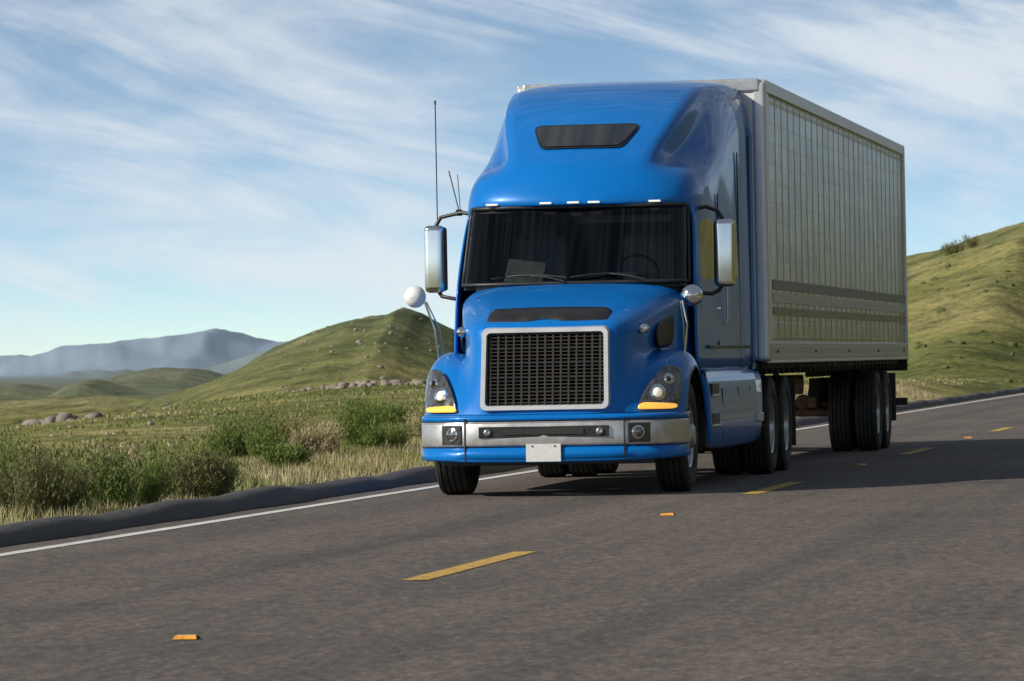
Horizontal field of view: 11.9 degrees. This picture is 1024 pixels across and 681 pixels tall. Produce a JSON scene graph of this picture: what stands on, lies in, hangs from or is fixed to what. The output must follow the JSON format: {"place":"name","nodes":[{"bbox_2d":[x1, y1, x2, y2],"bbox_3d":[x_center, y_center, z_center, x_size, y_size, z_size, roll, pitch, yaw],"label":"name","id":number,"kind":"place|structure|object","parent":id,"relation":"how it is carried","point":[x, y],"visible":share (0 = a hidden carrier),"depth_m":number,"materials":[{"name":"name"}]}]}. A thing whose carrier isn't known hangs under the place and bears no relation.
{"place":"outdoors","nodes":[
{"label":"outdoors","id":0,"kind":"place"},
{"bbox_2d":[0,382,946,524],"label":"dry grass","id":1,"kind":"structure","parent":0,"point":[911,394],"depth_m":52.23,"materials":[{"name":"plant"}]},
{"bbox_2d":[0,392,1023,680],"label":"road","id":2,"kind":"structure","parent":0,"point":[894,562],"depth_m":26.67,"materials":[{"name":"asphalt"}]},
{"bbox_2d":[173,635,200,638],"bbox_3d":[-1.429,1.302,21.521,0.110,0.016,0.100,-1,0,9],"label":"road marker","id":3,"kind":"object","parent":2,"relation":"on","point":[187,637],"visible":1,"depth_m":21.49,"materials":[{"name":"plastic"}]},
{"bbox_2d":[434,462,480,494],"bbox_3d":[-0.495,0.898,44.477,0.296,1.000,1.000,-1,0,9],"label":"front wheel tyre","id":4,"kind":"object","parent":2,"relation":"on","point":[453,480],"visible":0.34,"depth_m":44.17,"materials":[{"name":"rubber"}]},
{"bbox_2d":[0,394,1021,555],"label":"edge line","id":5,"kind":"object","parent":2,"relation":"on","point":[124,535],"visible":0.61,"depth_m":39.22,"materials":[{"name":"white paint"}]},
{"bbox_2d":[0,387,1023,546],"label":"kerb","id":6,"kind":"structure","parent":2,"relation":"on","point":[38,529],"depth_m":40.85,"materials":[{"name":"concrete"}]},
{"bbox_2d":[537,464,568,476],"bbox_3d":[0.420,0.907,50.458,0.275,1.000,1.000,-1,0,9],"label":"drive wheel outer tyre","id":7,"kind":"object","parent":2,"relation":"on","point":[553,470],"visible":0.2,"depth_m":50.23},
{"bbox_2d":[568,464,600,476],"bbox_3d":[0.740,0.901,50.405,0.275,1.000,1.000,-1,0,9],"label":"drive wheel inner tyre","id":8,"kind":"object","parent":2,"relation":"on","point":[583,470],"visible":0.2,"depth_m":50.18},
{"bbox_2d":[598,464,618,472],"bbox_3d":[0.961,0.903,51.737,0.275,1.000,1.000,-1,0,9],"label":"drive wheel inner tyre","id":9,"kind":"object","parent":2,"relation":"on","point":[608,468],"visible":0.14,"depth_m":51.55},
{"bbox_2d":[655,383,697,490],"bbox_3d":[1.478,0.859,44.151,0.296,1.000,1.000,-1,0,9],"label":"front wheel tyre","id":10,"kind":"object","parent":2,"relation":"on","point":[675,474],"visible":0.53,"depth_m":43.87,"materials":[{"name":"rubber"}]},
{"bbox_2d":[687,404,695,467],"bbox_3d":[1.506,0.858,44.146,0.290,0.580,0.580,-1,0,9],"label":"front wheel rim","id":11,"kind":"object","parent":10,"relation":"attached to","point":[692,438],"visible":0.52,"depth_m":44.15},
{"bbox_2d":[403,427,1012,579],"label":"line","id":12,"kind":"object","parent":2,"relation":"on","point":[447,571],"visible":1,"depth_m":29.50,"materials":[{"name":"yellow paint"}]},
{"bbox_2d":[517,79,908,452],"bbox_3d":[2.681,-0.600,57.470,2.560,3.990,16.570,-1,0,9],"label":"semi trailer","id":13,"kind":"object","parent":2,"relation":"on","point":[829,235],"visible":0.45,"depth_m":56.23,"materials":[{"name":"metal"}]},
{"bbox_2d":[788,380,795,444],"bbox_3d":[2.720,0.771,52.155,0.600,0.700,0.015,-1,0,9],"label":"mud flap","id":14,"kind":"object","parent":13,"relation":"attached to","point":[792,387],"visible":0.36,"depth_m":52.10,"materials":[{"name":"black plastic"}]},
{"bbox_2d":[712,445,744,474],"bbox_3d":[2.220,0.872,50.160,0.275,1.000,1.000,-1,0,9],"label":"drive wheel inner tyre","id":15,"kind":"object","parent":2,"relation":"on","point":[729,460],"visible":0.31,"depth_m":49.83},
{"bbox_2d":[743,376,777,473],"bbox_3d":[2.540,0.865,50.107,0.275,1.000,1.000,-1,0,9],"label":"drive wheel outer tyre","id":16,"kind":"object","parent":2,"relation":"on","point":[760,457],"visible":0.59,"depth_m":49.76,"materials":[{"name":"rubber"}]},
{"bbox_2d":[769,397,774,452],"bbox_3d":[2.544,0.865,50.106,0.224,0.580,0.580,-1,0,9],"label":"drive wheel outer rim","id":17,"kind":"object","parent":16,"relation":"in","point":[772,426],"visible":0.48,"depth_m":50.33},
{"bbox_2d":[769,375,791,470],"bbox_3d":[2.761,0.867,51.439,0.275,1.000,1.000,-1,0,9],"label":"drive wheel outer tyre","id":18,"kind":"object","parent":2,"relation":"on","point":[782,387],"visible":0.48,"depth_m":51.15,"materials":[{"name":"rubber"}]},
{"bbox_2d":[784,396,788,449],"bbox_3d":[2.765,0.867,51.438,0.224,0.580,0.580,-1,0,9],"label":"drive wheel outer rim","id":19,"kind":"object","parent":18,"relation":"in","point":[786,424],"visible":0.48,"depth_m":51.66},
{"bbox_2d":[0,222,1023,499],"bbox_3d":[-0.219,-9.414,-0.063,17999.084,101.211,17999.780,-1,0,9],"label":"terrain","id":20,"kind":"structure","parent":0,"point":[122,376],"depth_m":340.27,"materials":[{"name":"green plant"}]},
{"bbox_2d":[0,421,66,508],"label":"roadside shrub","id":21,"kind":"object","parent":20,"relation":"on","point":[8,453],"visible":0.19,"depth_m":43.32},
{"bbox_2d":[0,431,115,517],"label":"roadside shrub","id":22,"kind":"object","parent":20,"relation":"on","point":[38,483],"visible":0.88,"depth_m":40.47,"materials":[{"name":"plant"}]},
{"bbox_2d":[66,438,157,468],"bbox_3d":[-4.252,1.250,51.143,1.011,0.488,0.939,-1,0,9],"label":"roadside shrub","id":23,"kind":"object","parent":20,"relation":"on","point":[129,448],"visible":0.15,"depth_m":51.21,"materials":[{"name":"green plant"}]},
{"bbox_2d":[51,436,186,512],"bbox_3d":[-3.472,1.158,42.303,1.321,0.694,1.228,-1,0,9],"label":"roadside shrub","id":24,"kind":"object","parent":20,"relation":"on","point":[148,486],"visible":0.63,"depth_m":42.12,"materials":[{"name":"plant"}]},
{"bbox_2d":[117,460,169,496],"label":"roadside shrub","id":25,"kind":"object","parent":20,"relation":"on","point":[138,471],"visible":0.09,"depth_m":46.38,"materials":[{"name":"green plant"}]},
{"bbox_2d":[157,442,246,499],"bbox_3d":[-2.853,1.207,44.444,0.930,0.595,1.019,-1,0,9],"label":"roadside shrub","id":26,"kind":"object","parent":20,"relation":"on","point":[204,478],"visible":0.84,"depth_m":44.20,"materials":[{"name":"plant"}]},
{"bbox_2d":[164,449,243,478],"bbox_3d":[-3.058,1.273,48.657,0.948,0.407,0.632,-1,0,-20],"label":"roadside shrub","id":27,"kind":"object","parent":20,"relation":"on","point":[236,467],"visible":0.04,"depth_m":48.79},
{"bbox_2d":[22,379,426,426],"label":"boulders","id":28,"kind":"object","parent":20,"relation":"on","point":[64,416],"visible":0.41,"depth_m":131.44,"materials":[{"name":"stone"}]},
{"bbox_2d":[189,407,298,461],"bbox_3d":[-3.113,1.115,57.236,1.293,0.729,1.366,-1,0,9],"label":"roadside shrub","id":29,"kind":"object","parent":20,"relation":"on","point":[236,440],"visible":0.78,"depth_m":57.18,"materials":[{"name":"plant"}]},
{"bbox_2d":[234,409,325,446],"bbox_3d":[-3.060,1.175,64.411,1.545,0.579,1.423,-1,0,9],"label":"roadside shrub","id":30,"kind":"object","parent":20,"relation":"on","point":[282,430],"visible":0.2,"depth_m":64.19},
{"bbox_2d":[255,441,319,471],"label":"roadside shrub","id":31,"kind":"object","parent":20,"relation":"on","point":[289,454],"visible":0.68,"depth_m":53.45,"materials":[{"name":"plant"}]},
{"bbox_2d":[135,318,449,407],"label":"hillside rocks","id":32,"kind":"object","parent":20,"relation":"on","point":[380,351],"visible":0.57,"depth_m":371.31,"materials":[{"name":"stone"}]},
{"bbox_2d":[286,417,353,456],"bbox_3d":[-2.353,1.187,59.814,0.789,0.559,1.023,-1,0,9],"label":"roadside shrub","id":33,"kind":"object","parent":20,"relation":"on","point":[325,440],"visible":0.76,"depth_m":59.58,"materials":[{"name":"beige plant"}]},
{"bbox_2d":[319,398,423,452],"bbox_3d":[-1.762,1.088,62.353,1.159,0.733,1.070,-1,0,37],"label":"roadside shrub","id":34,"kind":"object","parent":20,"relation":"on","point":[364,430],"visible":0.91,"depth_m":62.25,"materials":[{"name":"plant"}]},
{"bbox_2d":[335,394,424,424],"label":"roadside shrub","id":35,"kind":"object","parent":20,"relation":"on","point":[387,412],"visible":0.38,"depth_m":77.03,"materials":[{"name":"plant"}]},
{"bbox_2d":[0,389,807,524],"bbox_3d":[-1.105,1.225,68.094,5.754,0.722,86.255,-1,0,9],"label":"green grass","id":36,"kind":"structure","parent":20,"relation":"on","point":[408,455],"depth_m":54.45,"materials":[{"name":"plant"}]},
{"bbox_2d":[389,399,424,439],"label":"roadside shrub","id":37,"kind":"object","parent":20,"relation":"on","point":[418,423],"visible":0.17,"depth_m":66.99,"materials":[{"name":"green plant"}]},
{"bbox_2d":[1,376,990,453],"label":"meadow grass","id":38,"kind":"structure","parent":20,"relation":"on","point":[248,398],"depth_m":109.33,"materials":[{"name":"plant"}]},
{"bbox_2d":[939,240,955,255],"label":"hilltop shrub","id":39,"kind":"object","parent":20,"relation":"on","point":[948,250],"visible":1,"depth_m":311.85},
{"bbox_2d":[950,239,965,254],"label":"hilltop shrub","id":40,"kind":"object","parent":20,"relation":"on","point":[958,246],"visible":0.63,"depth_m":318.02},
{"bbox_2d":[907,243,1023,382],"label":"hillside bushes","id":41,"kind":"object","parent":20,"relation":"on","point":[1012,343],"visible":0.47,"depth_m":251.76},
{"bbox_2d":[962,234,981,248],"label":"hilltop shrub","id":42,"kind":"object","parent":20,"relation":"on","point":[973,243],"visible":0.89,"depth_m":321.94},
{"bbox_2d":[0,0,1023,355],"label":"sky","id":43,"kind":"structure","parent":0,"point":[264,169],"materials":[{"name":"blue"}]},
{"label":"cab floor","id":44,"kind":"structure","parent":0,"visible":0},
{"bbox_2d":[425,284,706,417],"bbox_3d":[0.452,0.105,44.169,2.412,1.244,2.151,-1,0,9],"label":"hood","id":45,"kind":"object","parent":44,"relation":"on","point":[639,360],"visible":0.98,"depth_m":43.64,"materials":[{"name":"blue paint"}]},
{"bbox_2d":[424,300,439,357],"bbox_3d":[-0.756,-0.122,44.289,0.196,0.571,0.041,-1,0,9],"label":"fender mirror post","id":46,"kind":"object","parent":45,"relation":"attached to","point":[434,329],"visible":1,"depth_m":44.27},
{"bbox_2d":[404,286,425,307],"bbox_3d":[-0.890,-0.395,44.281,0.200,0.200,0.120,-1,0,21],"label":"fender mirror","id":47,"kind":"object","parent":46,"relation":"attached to","point":[414,296],"visible":1,"depth_m":44.25,"materials":[{"name":"silver metal"}]},
{"bbox_2d":[425,370,456,412],"bbox_3d":[-0.651,0.451,43.604,0.134,0.386,0.540,-1,0,-29],"label":"headlight","id":48,"kind":"object","parent":45,"relation":"attached to","point":[430,393],"visible":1,"depth_m":43.63},
{"bbox_2d":[426,406,455,412],"bbox_3d":[-0.643,0.611,43.505,0.048,0.060,0.410,-1,0,-41],"label":"turn signal","id":49,"kind":"object","parent":48,"relation":"attached to","point":[445,409],"visible":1,"depth_m":43.46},
{"bbox_2d":[434,388,447,403],"bbox_3d":[-0.635,0.491,43.532,0.156,0.156,0.042,-1,-12,44],"label":"lamp bowl","id":50,"kind":"object","parent":48,"relation":"attached to","point":[444,391],"visible":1,"depth_m":43.51,"materials":[{"name":"silver metal"}]},
{"bbox_2d":[480,325,610,411],"bbox_3d":[0.292,0.249,43.187,1.166,0.743,0.200,-1,0,9],"label":"grille frame","id":51,"kind":"object","parent":45,"relation":"attached to","point":[605,404],"visible":1,"depth_m":43.16,"materials":[{"name":"silver metal"}]},
{"bbox_2d":[489,334,492,405],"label":"grille bar","id":52,"kind":"object","parent":51,"relation":"attached to","point":[490,375],"visible":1,"depth_m":43.27,"materials":[{"name":"metal"}]},
{"bbox_2d":[497,333,500,405],"bbox_3d":[-0.117,0.263,43.283,0.016,0.665,0.189,-1,0,9],"label":"grille bar","id":53,"kind":"object","parent":51,"relation":"attached to","point":[498,367],"visible":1,"depth_m":43.26,"materials":[{"name":"metal"}]},
{"bbox_2d":[505,333,507,405],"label":"grille bar","id":54,"kind":"object","parent":51,"relation":"attached to","point":[506,369],"visible":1,"depth_m":43.25,"materials":[{"name":"metal"}]},
{"bbox_2d":[512,333,515,405],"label":"grille bar","id":55,"kind":"object","parent":51,"relation":"attached to","point":[514,361],"visible":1,"depth_m":43.24,"materials":[{"name":"metal"}]},
{"bbox_2d":[520,333,523,404],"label":"grille bar","id":56,"kind":"object","parent":51,"relation":"attached to","point":[522,368],"visible":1,"depth_m":43.23,"materials":[{"name":"metal"}]},
{"bbox_2d":[528,333,531,404],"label":"grille bar","id":57,"kind":"object","parent":51,"relation":"attached to","point":[529,374],"visible":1,"depth_m":43.21,"materials":[{"name":"metal"}]},
{"bbox_2d":[536,333,539,404],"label":"grille bar","id":58,"kind":"object","parent":51,"relation":"attached to","point":[537,371],"visible":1,"depth_m":43.20,"materials":[{"name":"metal"}]},
{"bbox_2d":[488,331,601,335],"bbox_3d":[0.298,-0.062,43.258,1.040,0.018,0.045,-1,0,9],"label":"grille bar","id":59,"kind":"object","parent":51,"relation":"attached to","point":[543,333],"visible":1,"depth_m":43.24,"materials":[{"name":"black plastic"}]},
{"bbox_2d":[544,333,546,404],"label":"grille bar","id":60,"kind":"object","parent":51,"relation":"attached to","point":[545,367],"visible":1,"depth_m":43.19,"materials":[{"name":"metal"}]},
{"bbox_2d":[487,346,603,349],"bbox_3d":[0.297,0.065,43.235,1.040,0.018,0.045,-1,0,9],"label":"grille bar","id":61,"kind":"object","parent":51,"relation":"attached to","point":[565,347],"visible":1,"depth_m":43.21,"materials":[{"name":"black plastic"}]},
{"bbox_2d":[487,389,603,393],"bbox_3d":[0.293,0.449,43.169,1.040,0.018,0.045,-1,0,9],"label":"grille bar","id":62,"kind":"object","parent":51,"relation":"attached to","point":[597,390],"visible":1,"depth_m":43.15,"materials":[{"name":"black plastic"}]},
{"bbox_2d":[487,386,603,388],"bbox_3d":[0.294,0.417,43.174,1.040,0.008,0.045,-1,0,9],"label":"grille bar","id":63,"kind":"object","parent":51,"relation":"attached to","point":[543,387],"visible":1,"depth_m":43.15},
{"bbox_2d":[487,375,603,378],"bbox_3d":[0.294,0.321,43.191,1.040,0.018,0.045,-1,0,9],"label":"grille bar","id":64,"kind":"object","parent":51,"relation":"attached to","point":[516,377],"visible":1,"depth_m":43.17,"materials":[{"name":"black plastic"}]},
{"bbox_2d":[487,360,603,364],"bbox_3d":[0.296,0.193,43.213,1.040,0.018,0.045,-1,0,9],"label":"grille bar","id":65,"kind":"object","parent":51,"relation":"attached to","point":[541,362],"visible":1,"depth_m":43.19,"materials":[{"name":"black plastic"}]},
{"bbox_2d":[552,332,554,404],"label":"grille bar","id":66,"kind":"object","parent":51,"relation":"attached to","point":[553,368],"visible":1,"depth_m":43.18,"materials":[{"name":"metal"}]},
{"bbox_2d":[560,332,562,404],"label":"grille bar","id":67,"kind":"object","parent":51,"relation":"attached to","point":[561,363],"visible":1,"depth_m":43.17,"materials":[{"name":"metal"}]},
{"bbox_2d":[567,332,570,404],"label":"grille bar","id":68,"kind":"object","parent":51,"relation":"attached to","point":[569,367],"visible":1,"depth_m":43.16,"materials":[{"name":"metal"}]},
{"bbox_2d":[575,332,578,403],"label":"grille bar","id":69,"kind":"object","parent":51,"relation":"attached to","point":[576,371],"visible":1,"depth_m":43.14,"materials":[{"name":"metal"}]},
{"bbox_2d":[583,332,586,403],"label":"grille bar","id":70,"kind":"object","parent":51,"relation":"attached to","point":[584,373],"visible":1,"depth_m":43.13,"materials":[{"name":"metal"}]},
{"bbox_2d":[591,332,593,403],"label":"grille bar","id":71,"kind":"object","parent":51,"relation":"attached to","point":[592,367],"visible":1,"depth_m":43.12,"materials":[{"name":"metal"}]},
{"bbox_2d":[599,331,601,403],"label":"grille bar","id":72,"kind":"object","parent":51,"relation":"attached to","point":[600,367],"visible":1,"depth_m":43.11,"materials":[{"name":"metal"}]},
{"bbox_2d":[488,333,603,404],"bbox_3d":[0.311,0.258,43.301,1.120,0.740,0.127,-1,0,9],"label":"grille back","id":73,"kind":"object","parent":45,"relation":"attached to","point":[510,345],"visible":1,"depth_m":43.30,"materials":[{"name":"metal"}]},
{"bbox_2d":[487,307,610,321],"bbox_3d":[0.326,-0.229,43.448,1.080,0.139,0.286,-1,0,9],"label":"hood vent","id":74,"kind":"object","parent":45,"relation":"in","point":[538,313],"visible":1,"depth_m":43.39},
{"bbox_2d":[422,411,690,462],"bbox_3d":[0.345,0.862,43.430,2.410,0.422,0.833,-1,0,9],"label":"bumper","id":75,"kind":"object","parent":45,"relation":"attached to","point":[670,434],"visible":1,"depth_m":43.07,"materials":[{"name":"blue paint"}]},
{"bbox_2d":[442,425,461,444],"bbox_3d":[-0.531,0.837,43.254,0.210,0.175,0.020,-1,0,36],"label":"fog pod","id":76,"kind":"object","parent":75,"relation":"attached to","point":[445,429],"visible":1,"depth_m":43.25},
{"bbox_2d":[478,425,608,438],"bbox_3d":[0.278,0.802,43.032,1.160,0.100,0.020,-1,0,9],"label":"bumper slot","id":77,"kind":"object","parent":75,"relation":"attached to","point":[589,431],"visible":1,"depth_m":43.02,"materials":[{"name":"black plastic"}]},
{"bbox_2d":[503,428,583,434],"bbox_3d":[0.276,0.802,43.019,0.720,0.050,0.012,-1,0,9],"label":"bumper slot bar","id":78,"kind":"object","parent":77,"relation":"in","point":[542,431],"visible":1,"depth_m":43.01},
{"bbox_2d":[526,444,560,461],"bbox_3d":[0.277,0.987,43.003,0.310,0.155,0.008,-1,0,9],"label":"license plate","id":79,"kind":"object","parent":75,"relation":"attached to","point":[543,453],"visible":1,"depth_m":43.00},
{"bbox_2d":[442,459,654,465],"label":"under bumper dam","id":80,"kind":"structure","parent":75,"relation":"attached to","point":[555,463],"depth_m":43.23,"materials":[{"name":"black plastic"}]},
{"bbox_2d":[628,422,650,441],"bbox_3d":[1.116,0.804,42.981,0.210,0.175,0.020,-1,0,-18],"label":"fog pod","id":81,"kind":"object","parent":75,"relation":"attached to","point":[646,437],"visible":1,"depth_m":42.98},
{"bbox_2d":[638,365,680,408],"bbox_3d":[1.327,0.411,43.277,0.540,0.386,0.134,-1,0,-43],"label":"headlight","id":82,"kind":"object","parent":45,"relation":"attached to","point":[673,392],"visible":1,"depth_m":43.30},
{"bbox_2d":[638,402,677,408],"bbox_3d":[1.293,0.573,43.184,0.410,0.060,0.048,-1,0,-30],"label":"turn signal","id":83,"kind":"object","parent":82,"relation":"attached to","point":[649,405],"visible":1,"depth_m":43.15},
{"bbox_2d":[650,384,665,399],"bbox_3d":[1.290,0.453,43.214,0.156,0.156,0.042,-1,-12,-26],"label":"lamp bowl","id":84,"kind":"object","parent":82,"relation":"attached to","point":[652,387],"visible":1,"depth_m":43.20,"materials":[{"name":"silver metal"}]},
{"bbox_2d":[655,315,673,347],"bbox_3d":[1.369,-0.084,44.118,0.040,0.300,0.549,-1,0,18],"label":"side intake","id":85,"kind":"object","parent":45,"relation":"attached to","point":[664,334],"visible":1,"depth_m":44.13,"materials":[{"name":"black plastic"}]},
{"bbox_2d":[681,300,687,353],"bbox_3d":[1.557,-0.148,43.906,0.075,0.531,0.041,-1,0,9],"label":"fender mirror post","id":86,"kind":"object","parent":45,"relation":"attached to","point":[686,332],"visible":1,"depth_m":43.90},
{"bbox_2d":[680,284,702,305],"bbox_3d":[1.611,-0.405,43.867,0.200,0.200,0.120,-1,0,-2],"label":"fender mirror","id":87,"kind":"object","parent":45,"relation":"on","point":[691,294],"visible":1,"depth_m":43.83,"materials":[{"name":"silver metal"}]},
{"bbox_2d":[685,368,702,431],"bbox_3d":[1.411,0.540,44.182,0.470,0.600,1.240,-1,0,9],"label":"wheel arch liner","id":88,"kind":"object","parent":45,"relation":"attached to","point":[694,380],"visible":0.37,"depth_m":44.66,"materials":[{"name":"black plastic"}]},
{"bbox_2d":[454,81,751,370],"bbox_3d":[0.892,-1.137,46.978,2.320,2.880,4.118,-1,0,9],"label":"cab and sleeper","id":89,"kind":"object","parent":44,"relation":"on","point":[686,141],"visible":0.83,"depth_m":46.03,"materials":[{"name":"metal"}]},
{"bbox_2d":[424,225,444,292],"bbox_3d":[-0.721,-0.761,45.885,0.190,0.630,0.130,-1,0,18],"label":"mirror housing","id":90,"kind":"object","parent":89,"relation":"attached to","point":[434,255],"visible":1,"depth_m":45.82,"materials":[{"name":"metal"}]},
{"bbox_2d":[435,105,437,218],"bbox_3d":[-0.710,-1.661,45.935,0.011,1.140,0.010,-1,0,9],"label":"antenna","id":91,"kind":"object","parent":90,"relation":"attached to","point":[436,163],"visible":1,"depth_m":45.93,"materials":[{"name":"black plastic"}]},
{"bbox_2d":[443,227,447,290],"bbox_3d":[-0.653,-0.763,45.894,0.075,0.600,0.125,-1,0,18],"label":"black mirror shell","id":92,"kind":"object","parent":90,"relation":"attached to","point":[445,262],"visible":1,"depth_m":45.87},
{"bbox_2d":[434,211,467,225],"bbox_3d":[-0.545,-1.139,45.821,0.406,0.148,0.054,-1,0,26],"label":"mirror arm top","id":93,"kind":"object","parent":89,"relation":"attached to","point":[439,219],"visible":1,"depth_m":45.83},
{"bbox_2d":[461,202,690,287],"bbox_3d":[0.579,-0.880,45.055,2.140,0.746,0.698,-1,0,9],"label":"windshield seal","id":94,"kind":"object","parent":89,"relation":"attached to","point":[688,280],"visible":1,"depth_m":45.01,"materials":[{"name":"rubber"}]},
{"bbox_2d":[506,274,566,277],"bbox_3d":[0.152,-0.583,44.840,0.738,0.047,0.041,-1,0,21],"label":"wiper blade","id":95,"kind":"object","parent":94,"relation":"attached to","point":[537,274],"visible":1,"depth_m":44.79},
{"bbox_2d":[463,206,687,290],"bbox_3d":[0.578,-0.870,45.050,2.098,0.780,0.674,-1,0,9],"label":"windshield","id":96,"kind":"object","parent":94,"relation":"in","point":[647,242],"visible":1,"depth_m":44.95,"materials":[{"name":"black glass"}]},
{"bbox_2d":[570,272,636,277],"bbox_3d":[0.895,-0.598,44.711,0.736,0.047,0.040,-1,0,-1],"label":"wiper blade","id":97,"kind":"object","parent":94,"relation":"attached to","point":[601,274],"visible":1,"depth_m":44.70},
{"bbox_2d":[535,123,638,148],"bbox_3d":[0.673,-1.909,45.745,0.978,0.240,0.474,-1,0,9],"label":"skylight seal","id":98,"kind":"object","parent":89,"relation":"attached to","point":[583,146],"visible":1,"depth_m":45.62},
{"bbox_2d":[536,124,635,145],"bbox_3d":[0.671,-1.914,45.734,0.942,0.204,0.406,-1,0,9],"label":"skylight glass","id":99,"kind":"object","parent":98,"relation":"in","point":[583,135],"visible":1,"depth_m":45.74,"materials":[{"name":"glass"}]},
{"bbox_2d":[698,205,723,218],"bbox_3d":[1.824,-1.186,45.431,0.302,0.148,0.057,-1,0,-14],"label":"mirror arm top","id":100,"kind":"object","parent":89,"relation":"attached to","point":[717,211],"visible":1,"depth_m":45.43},
{"bbox_2d":[714,219,734,286],"bbox_3d":[1.972,-0.815,45.439,0.190,0.630,0.130,-1,0,1],"label":"mirror housing","id":101,"kind":"object","parent":89,"relation":"attached to","point":[724,244],"visible":1,"depth_m":45.38,"materials":[{"name":"metal"}]},
{"bbox_2d":[724,218,728,325],"bbox_3d":[2.024,-0.666,46.647,0.060,1.064,0.024,-1,0,9],"label":"grab rail","id":102,"kind":"object","parent":89,"relation":"attached to","point":[727,318],"visible":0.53,"depth_m":46.63,"materials":[{"name":"silver metal"}]},
{"bbox_2d":[708,345,751,347],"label":"side trim","id":103,"kind":"structure","parent":89,"relation":"attached to","point":[729,346],"depth_m":46.93,"materials":[{"name":"black plastic"}]},
{"bbox_2d":[701,369,761,447],"bbox_3d":[2.124,0.645,47.032,0.074,0.740,4.387,-1,0,10],"label":"side skirt","id":104,"kind":"object","parent":89,"relation":"attached to","point":[737,412],"visible":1,"depth_m":46.89,"materials":[{"name":"blue paint"}]},
{"bbox_2d":[698,372,706,447],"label":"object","id":105,"kind":"object","parent":104,"relation":"attached to","point":[702,439],"visible":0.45,"depth_m":44.92,"materials":[{"name":"black plastic"}]},
{"bbox_2d":[711,383,718,395],"bbox_3d":[1.883,0.457,45.453,0.020,0.120,0.500,-1,0,9],"label":"step recess","id":106,"kind":"object","parent":104,"relation":"attached to","point":[714,388],"visible":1,"depth_m":45.35,"materials":[{"name":"black plastic"}]},
{"bbox_2d":[712,413,719,426],"bbox_3d":[1.889,0.737,45.451,0.020,0.130,0.550,-1,0,9],"label":"step recess","id":107,"kind":"object","parent":104,"relation":"attached to","point":[715,418],"visible":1,"depth_m":45.38,"materials":[{"name":"black plastic"}]},
{"bbox_2d":[736,152,741,366],"bbox_3d":[2.217,-0.789,47.882,0.012,2.100,0.014,-1,0,9],"label":"panel seam","id":108,"kind":"object","parent":89,"relation":"attached to","point":[738,223],"visible":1,"depth_m":47.88,"materials":[{"name":"black plastic"}]},
{"bbox_2d":[734,89,757,368],"bbox_3d":[2.339,-1.116,49.079,0.143,2.800,0.440,-1,0,9],"label":"side extender","id":109,"kind":"object","parent":89,"relation":"attached to","point":[755,361],"visible":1,"depth_m":49.01,"materials":[{"name":"blue paint"}]},
{"bbox_2d":[747,136,752,366],"bbox_3d":[2.373,-0.888,48.799,0.012,2.300,0.014,-1,0,9],"label":"panel seam","id":110,"kind":"object","parent":89,"relation":"attached to","point":[749,232],"visible":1,"depth_m":48.79,"materials":[{"name":"black plastic"}]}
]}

